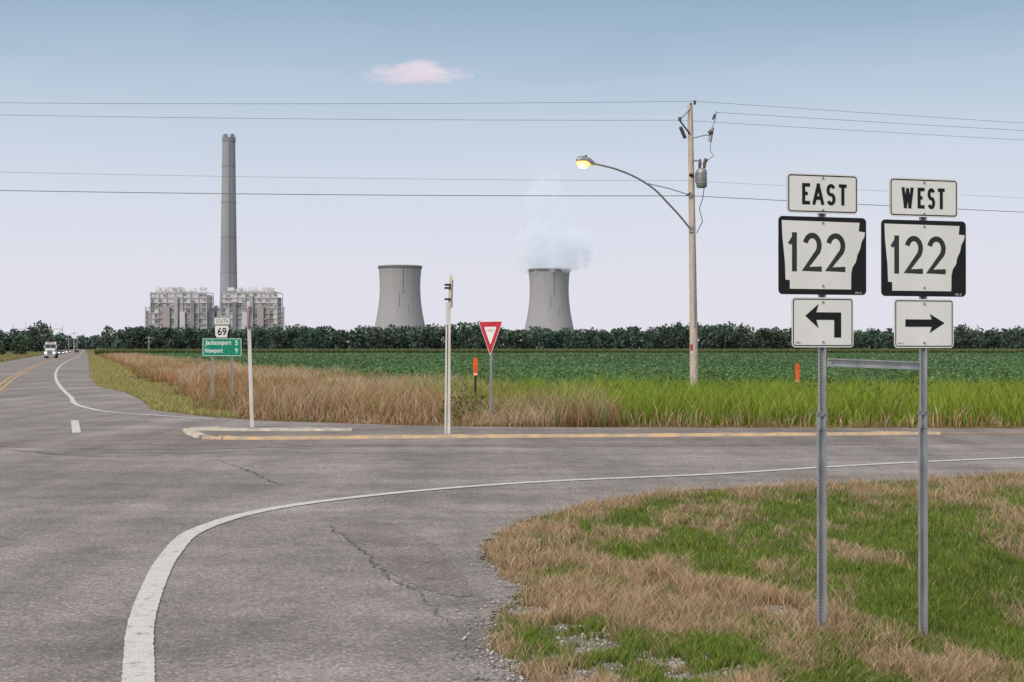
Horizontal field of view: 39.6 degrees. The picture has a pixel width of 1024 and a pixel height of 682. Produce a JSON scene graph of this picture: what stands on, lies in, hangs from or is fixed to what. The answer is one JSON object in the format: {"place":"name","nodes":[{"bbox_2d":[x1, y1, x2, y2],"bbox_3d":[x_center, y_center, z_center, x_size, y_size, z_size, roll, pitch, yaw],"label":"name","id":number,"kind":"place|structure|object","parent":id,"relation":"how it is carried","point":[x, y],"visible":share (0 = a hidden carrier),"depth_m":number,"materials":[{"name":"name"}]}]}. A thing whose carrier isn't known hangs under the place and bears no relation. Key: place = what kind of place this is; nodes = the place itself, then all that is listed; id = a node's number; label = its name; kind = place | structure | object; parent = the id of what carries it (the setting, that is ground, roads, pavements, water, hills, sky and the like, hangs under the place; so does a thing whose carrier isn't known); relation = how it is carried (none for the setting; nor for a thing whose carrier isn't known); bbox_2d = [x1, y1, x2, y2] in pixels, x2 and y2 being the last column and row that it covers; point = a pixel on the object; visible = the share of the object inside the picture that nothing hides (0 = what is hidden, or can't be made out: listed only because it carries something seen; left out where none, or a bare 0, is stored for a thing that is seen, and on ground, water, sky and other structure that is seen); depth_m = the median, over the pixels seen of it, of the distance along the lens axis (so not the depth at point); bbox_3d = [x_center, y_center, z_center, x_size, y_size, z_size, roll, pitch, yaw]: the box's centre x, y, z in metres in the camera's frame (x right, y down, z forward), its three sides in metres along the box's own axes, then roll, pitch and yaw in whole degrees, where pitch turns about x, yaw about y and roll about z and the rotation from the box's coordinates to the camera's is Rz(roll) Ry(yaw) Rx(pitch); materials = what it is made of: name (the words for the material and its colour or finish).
{"place":"outdoors","nodes":[
{"label":"outdoors","id":0,"kind":"place"},
{"bbox_2d":[0,352,43,361],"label":"verge grass","id":1,"kind":"structure","parent":0,"point":[9,356],"depth_m":343.86,"materials":[{"name":"plant"}]},
{"bbox_2d":[0,349,1023,681],"bbox_3d":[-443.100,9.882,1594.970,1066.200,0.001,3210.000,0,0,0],"label":"asphalt road","id":2,"kind":"structure","parent":0,"point":[302,593],"depth_m":17.95,"materials":[{"name":"grey asphalt"}]},
{"bbox_2d":[0,354,67,385],"bbox_3d":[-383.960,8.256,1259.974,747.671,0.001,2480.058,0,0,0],"label":"road center line","id":3,"kind":"object","parent":2,"relation":"on","point":[2,382],"visible":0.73,"depth_m":116.48,"materials":[{"name":"yellow paint"}]},
{"bbox_2d":[0,353,71,390],"bbox_3d":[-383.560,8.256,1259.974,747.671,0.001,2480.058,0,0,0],"label":"road center line","id":4,"kind":"object","parent":2,"relation":"on","point":[6,384],"visible":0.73,"depth_m":101.27,"materials":[{"name":"yellow paint"}]},
{"bbox_2d":[44,341,57,357],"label":"semi truck","id":5,"kind":"object","parent":2,"relation":"on","point":[50,348],"visible":0.97,"depth_m":301.53,"materials":[{"name":"white paint"}]},
{"bbox_2d":[71,420,80,432],"bbox_3d":[-12.172,2.373,39.669,0.220,0.001,6.507,0,0,-18],"label":"road dash line","id":6,"kind":"object","parent":2,"relation":"on","point":[75,425],"visible":1,"depth_m":39.46,"materials":[{"name":"white paint"}]},
{"bbox_2d":[54,351,210,418],"bbox_3d":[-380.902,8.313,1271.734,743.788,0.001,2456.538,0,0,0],"label":"road edge line","id":7,"kind":"object","parent":2,"relation":"on","point":[72,400],"visible":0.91,"depth_m":58.95,"materials":[{"name":"white paint"}]},
{"bbox_2d":[16,445,561,624],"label":"road cracks","id":8,"kind":"object","parent":2,"relation":"on","point":[388,577],"visible":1,"depth_m":15.87,"materials":[{"name":"black asphalt"}]},
{"bbox_2d":[331,521,471,596],"bbox_3d":[-1.146,2.261,15.212,0.898,0.001,5.628,0,0,-15],"label":"pavement crack","id":9,"kind":"object","parent":2,"relation":"on","point":[409,557],"visible":1,"depth_m":14.98,"materials":[{"name":"grey asphalt"}]},
{"bbox_2d":[0,425,1023,449],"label":"asphalt overlay","id":10,"kind":"object","parent":2,"relation":"on","point":[172,440],"visible":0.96,"depth_m":33.95,"materials":[{"name":"grey asphalt"}]},
{"bbox_2d":[183,428,208,437],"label":"median kerb","id":11,"kind":"structure","parent":10,"relation":"on","point":[193,432],"depth_m":35.55,"materials":[{"name":"concrete"}]},
{"bbox_2d":[244,301,253,426],"bbox_3d":[-7.257,0.639,39.267,0.260,3.481,0.700,0,0,-4],"label":"median sign post","id":12,"kind":"object","parent":10,"relation":"on","point":[249,315],"visible":1,"depth_m":39.24,"materials":[{"name":"grey metal"}]},
{"bbox_2d":[192,427,351,430],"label":"median kerb","id":13,"kind":"structure","parent":10,"relation":"on","point":[265,429],"depth_m":37.44,"materials":[{"name":"concrete"}]},
{"bbox_2d":[444,274,452,433],"bbox_3d":[-1.617,0.323,36.299,0.215,4.083,0.600,0,0,0],"label":"median sign post","id":14,"kind":"object","parent":10,"relation":"on","point":[448,373],"visible":1,"depth_m":36.27,"materials":[{"name":"metal"}]},
{"bbox_2d":[202,431,940,439],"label":"median kerb","id":15,"kind":"structure","parent":10,"relation":"on","point":[550,435],"depth_m":34.78,"materials":[{"name":"yellow concrete"}]},
{"bbox_2d":[944,433,1023,433],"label":"road center line","id":16,"kind":"object","parent":10,"relation":"on","point":[983,433],"visible":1,"depth_m":36.24,"materials":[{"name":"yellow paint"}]},
{"bbox_2d":[121,457,1023,681],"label":"road edge line","id":17,"kind":"object","parent":2,"relation":"on","point":[138,661],"visible":1,"depth_m":12.95,"materials":[{"name":"white paint"}]},
{"bbox_2d":[0,0,1023,347],"label":"sky","id":18,"kind":"structure","parent":0,"point":[84,263],"materials":[{"name":"blue"}]},
{"bbox_2d":[1,348,1023,681],"bbox_3d":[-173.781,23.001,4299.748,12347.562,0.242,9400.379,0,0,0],"label":"ground","id":19,"kind":"structure","parent":0,"point":[619,520],"depth_m":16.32,"materials":[{"name":"green plant"}]},
{"bbox_2d":[0,336,26,354],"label":"hedge bushes","id":20,"kind":"object","parent":19,"relation":"on","point":[17,342],"visible":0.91,"depth_m":410.78,"materials":[{"name":"green plant"}]},
{"bbox_2d":[21,325,44,351],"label":"tree","id":21,"kind":"object","parent":19,"relation":"on","point":[33,332],"visible":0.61,"depth_m":799.17,"materials":[{"name":"green plant"}]},
{"bbox_2d":[25,320,52,351],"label":"tree","id":22,"kind":"object","parent":19,"relation":"on","point":[37,344],"visible":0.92,"depth_m":787.68,"materials":[{"name":"green plant"}]},
{"bbox_2d":[2,334,116,348],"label":"tree line","id":23,"kind":"object","parent":19,"relation":"on","point":[82,342],"visible":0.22,"depth_m":2299.19,"materials":[{"name":"green plant"}]},
{"bbox_2d":[0,328,300,350],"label":"tree line","id":24,"kind":"object","parent":19,"relation":"on","point":[7,340],"visible":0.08,"depth_m":957.33,"materials":[{"name":"green plant"}]},
{"bbox_2d":[145,287,216,330],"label":"power plant building","id":25,"kind":"structure","parent":19,"relation":"on","point":[174,307],"depth_m":1978.27,"materials":[{"name":"concrete"}]},
{"bbox_2d":[210,306,220,314],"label":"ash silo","id":26,"kind":"object","parent":19,"relation":"on","point":[216,308],"visible":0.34,"depth_m":2007.16,"materials":[{"name":"metal"}]},
{"bbox_2d":[202,315,241,398],"bbox_3d":[-11.230,0.738,55.097,1.511,3.455,0.058,0,0,-6],"label":"direction sign","id":27,"kind":"object","parent":19,"relation":"on","point":[221,343],"visible":1,"depth_m":55.08,"materials":[{"name":"metal"}]},
{"bbox_2d":[219,134,236,307],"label":"chimney stack","id":28,"kind":"object","parent":19,"relation":"on","point":[228,268],"visible":0.81,"depth_m":2032.06,"materials":[{"name":"concrete"}]},
{"bbox_2d":[217,287,283,331],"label":"power plant building","id":29,"kind":"structure","parent":19,"relation":"on","point":[267,308],"depth_m":1978.31,"materials":[{"name":"concrete"}]},
{"bbox_2d":[88,352,629,426],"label":"dry verge grass","id":30,"kind":"structure","parent":19,"relation":"on","point":[167,375],"depth_m":56.33,"materials":[{"name":"beige plant"}]},
{"bbox_2d":[375,265,424,332],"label":"cooling tower","id":31,"kind":"structure","parent":19,"relation":"on","point":[399,300],"depth_m":1974.12,"materials":[{"name":"concrete"}]},
{"bbox_2d":[473,358,477,400],"bbox_3d":[-1.183,1.480,46.011,0.140,1.883,0.084,0,0,0],"label":"marker post","id":32,"kind":"object","parent":19,"relation":"on","point":[475,367],"visible":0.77,"depth_m":45.98,"materials":[{"name":"orange plastic"}]},
{"bbox_2d":[479,321,501,416],"bbox_3d":[-0.602,0.914,40.965,0.059,2.967,1.100,0,0,-38],"label":"yield sign","id":33,"kind":"object","parent":19,"relation":"on","point":[490,330],"visible":0.98,"depth_m":40.95,"materials":[{"name":"metal"}]},
{"bbox_2d":[524,268,573,346],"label":"cooling tower","id":34,"kind":"structure","parent":19,"relation":"on","point":[549,306],"depth_m":2054.02,"materials":[{"name":"concrete"}]},
{"bbox_2d":[96,320,1023,349],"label":"tree line","id":35,"kind":"object","parent":19,"relation":"on","point":[674,336],"visible":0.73,"depth_m":641.64,"materials":[{"name":"green plant"}]},
{"bbox_2d":[443,542,803,681],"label":"gravel","id":36,"kind":"structure","parent":19,"relation":"on","point":[521,678],"depth_m":10.26,"materials":[{"name":"grey gravel"}]},
{"bbox_2d":[231,368,1023,427],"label":"verge tall grass","id":37,"kind":"structure","parent":19,"relation":"on","point":[955,404],"depth_m":42.63,"materials":[{"name":"green plant"}]},
{"bbox_2d":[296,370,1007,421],"bbox_3d":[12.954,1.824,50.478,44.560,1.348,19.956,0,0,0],"label":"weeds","id":38,"kind":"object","parent":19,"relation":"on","point":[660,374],"visible":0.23,"depth_m":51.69,"materials":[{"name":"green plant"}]},
{"bbox_2d":[678,100,716,385],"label":"utility pole","id":39,"kind":"object","parent":19,"relation":"on","point":[700,177],"visible":0.98,"depth_m":71.36,"materials":[{"name":"brown wood"}]},
{"bbox_2d":[0,101,1023,211],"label":"power lines","id":40,"kind":"object","parent":39,"relation":"attached to","point":[490,179],"visible":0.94,"depth_m":72.22,"materials":[{"name":"metal"}]},
{"bbox_2d":[576,155,692,232],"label":"street lamp","id":41,"kind":"object","parent":39,"relation":"attached to","point":[585,161],"visible":1,"depth_m":69.47,"materials":[{"name":"grey metal"}]},
{"bbox_2d":[795,364,799,381],"bbox_3d":[12.440,1.741,62.011,0.180,1.517,0.084,0,0,0],"label":"marker post","id":42,"kind":"object","parent":19,"relation":"on","point":[797,370],"visible":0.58,"depth_m":61.97,"materials":[{"name":"orange plastic"}]},
{"bbox_2d":[778,173,918,628],"bbox_3d":[2.615,0.633,11.055,1.222,3.842,0.066,0,0,-16],"label":"route sign","id":43,"kind":"object","parent":19,"relation":"on","point":[821,255],"visible":1,"depth_m":10.98,"materials":[{"name":"metal"}]},
{"bbox_2d":[881,177,965,637],"bbox_3d":[3.244,0.721,11.239,0.755,4.007,0.066,0,0,-15],"label":"route sign","id":44,"kind":"object","parent":19,"relation":"on","point":[922,258],"visible":0.99,"depth_m":11.23,"materials":[{"name":"metal"}]},
{"bbox_2d":[94,348,1023,353],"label":"corn field","id":45,"kind":"structure","parent":0,"point":[502,350],"depth_m":479.15,"materials":[{"name":"green plant"}]},
{"bbox_2d":[137,352,1023,388],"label":"soybean field","id":46,"kind":"structure","parent":0,"point":[611,379],"depth_m":138.71,"materials":[{"name":"green plant"}]}
]}

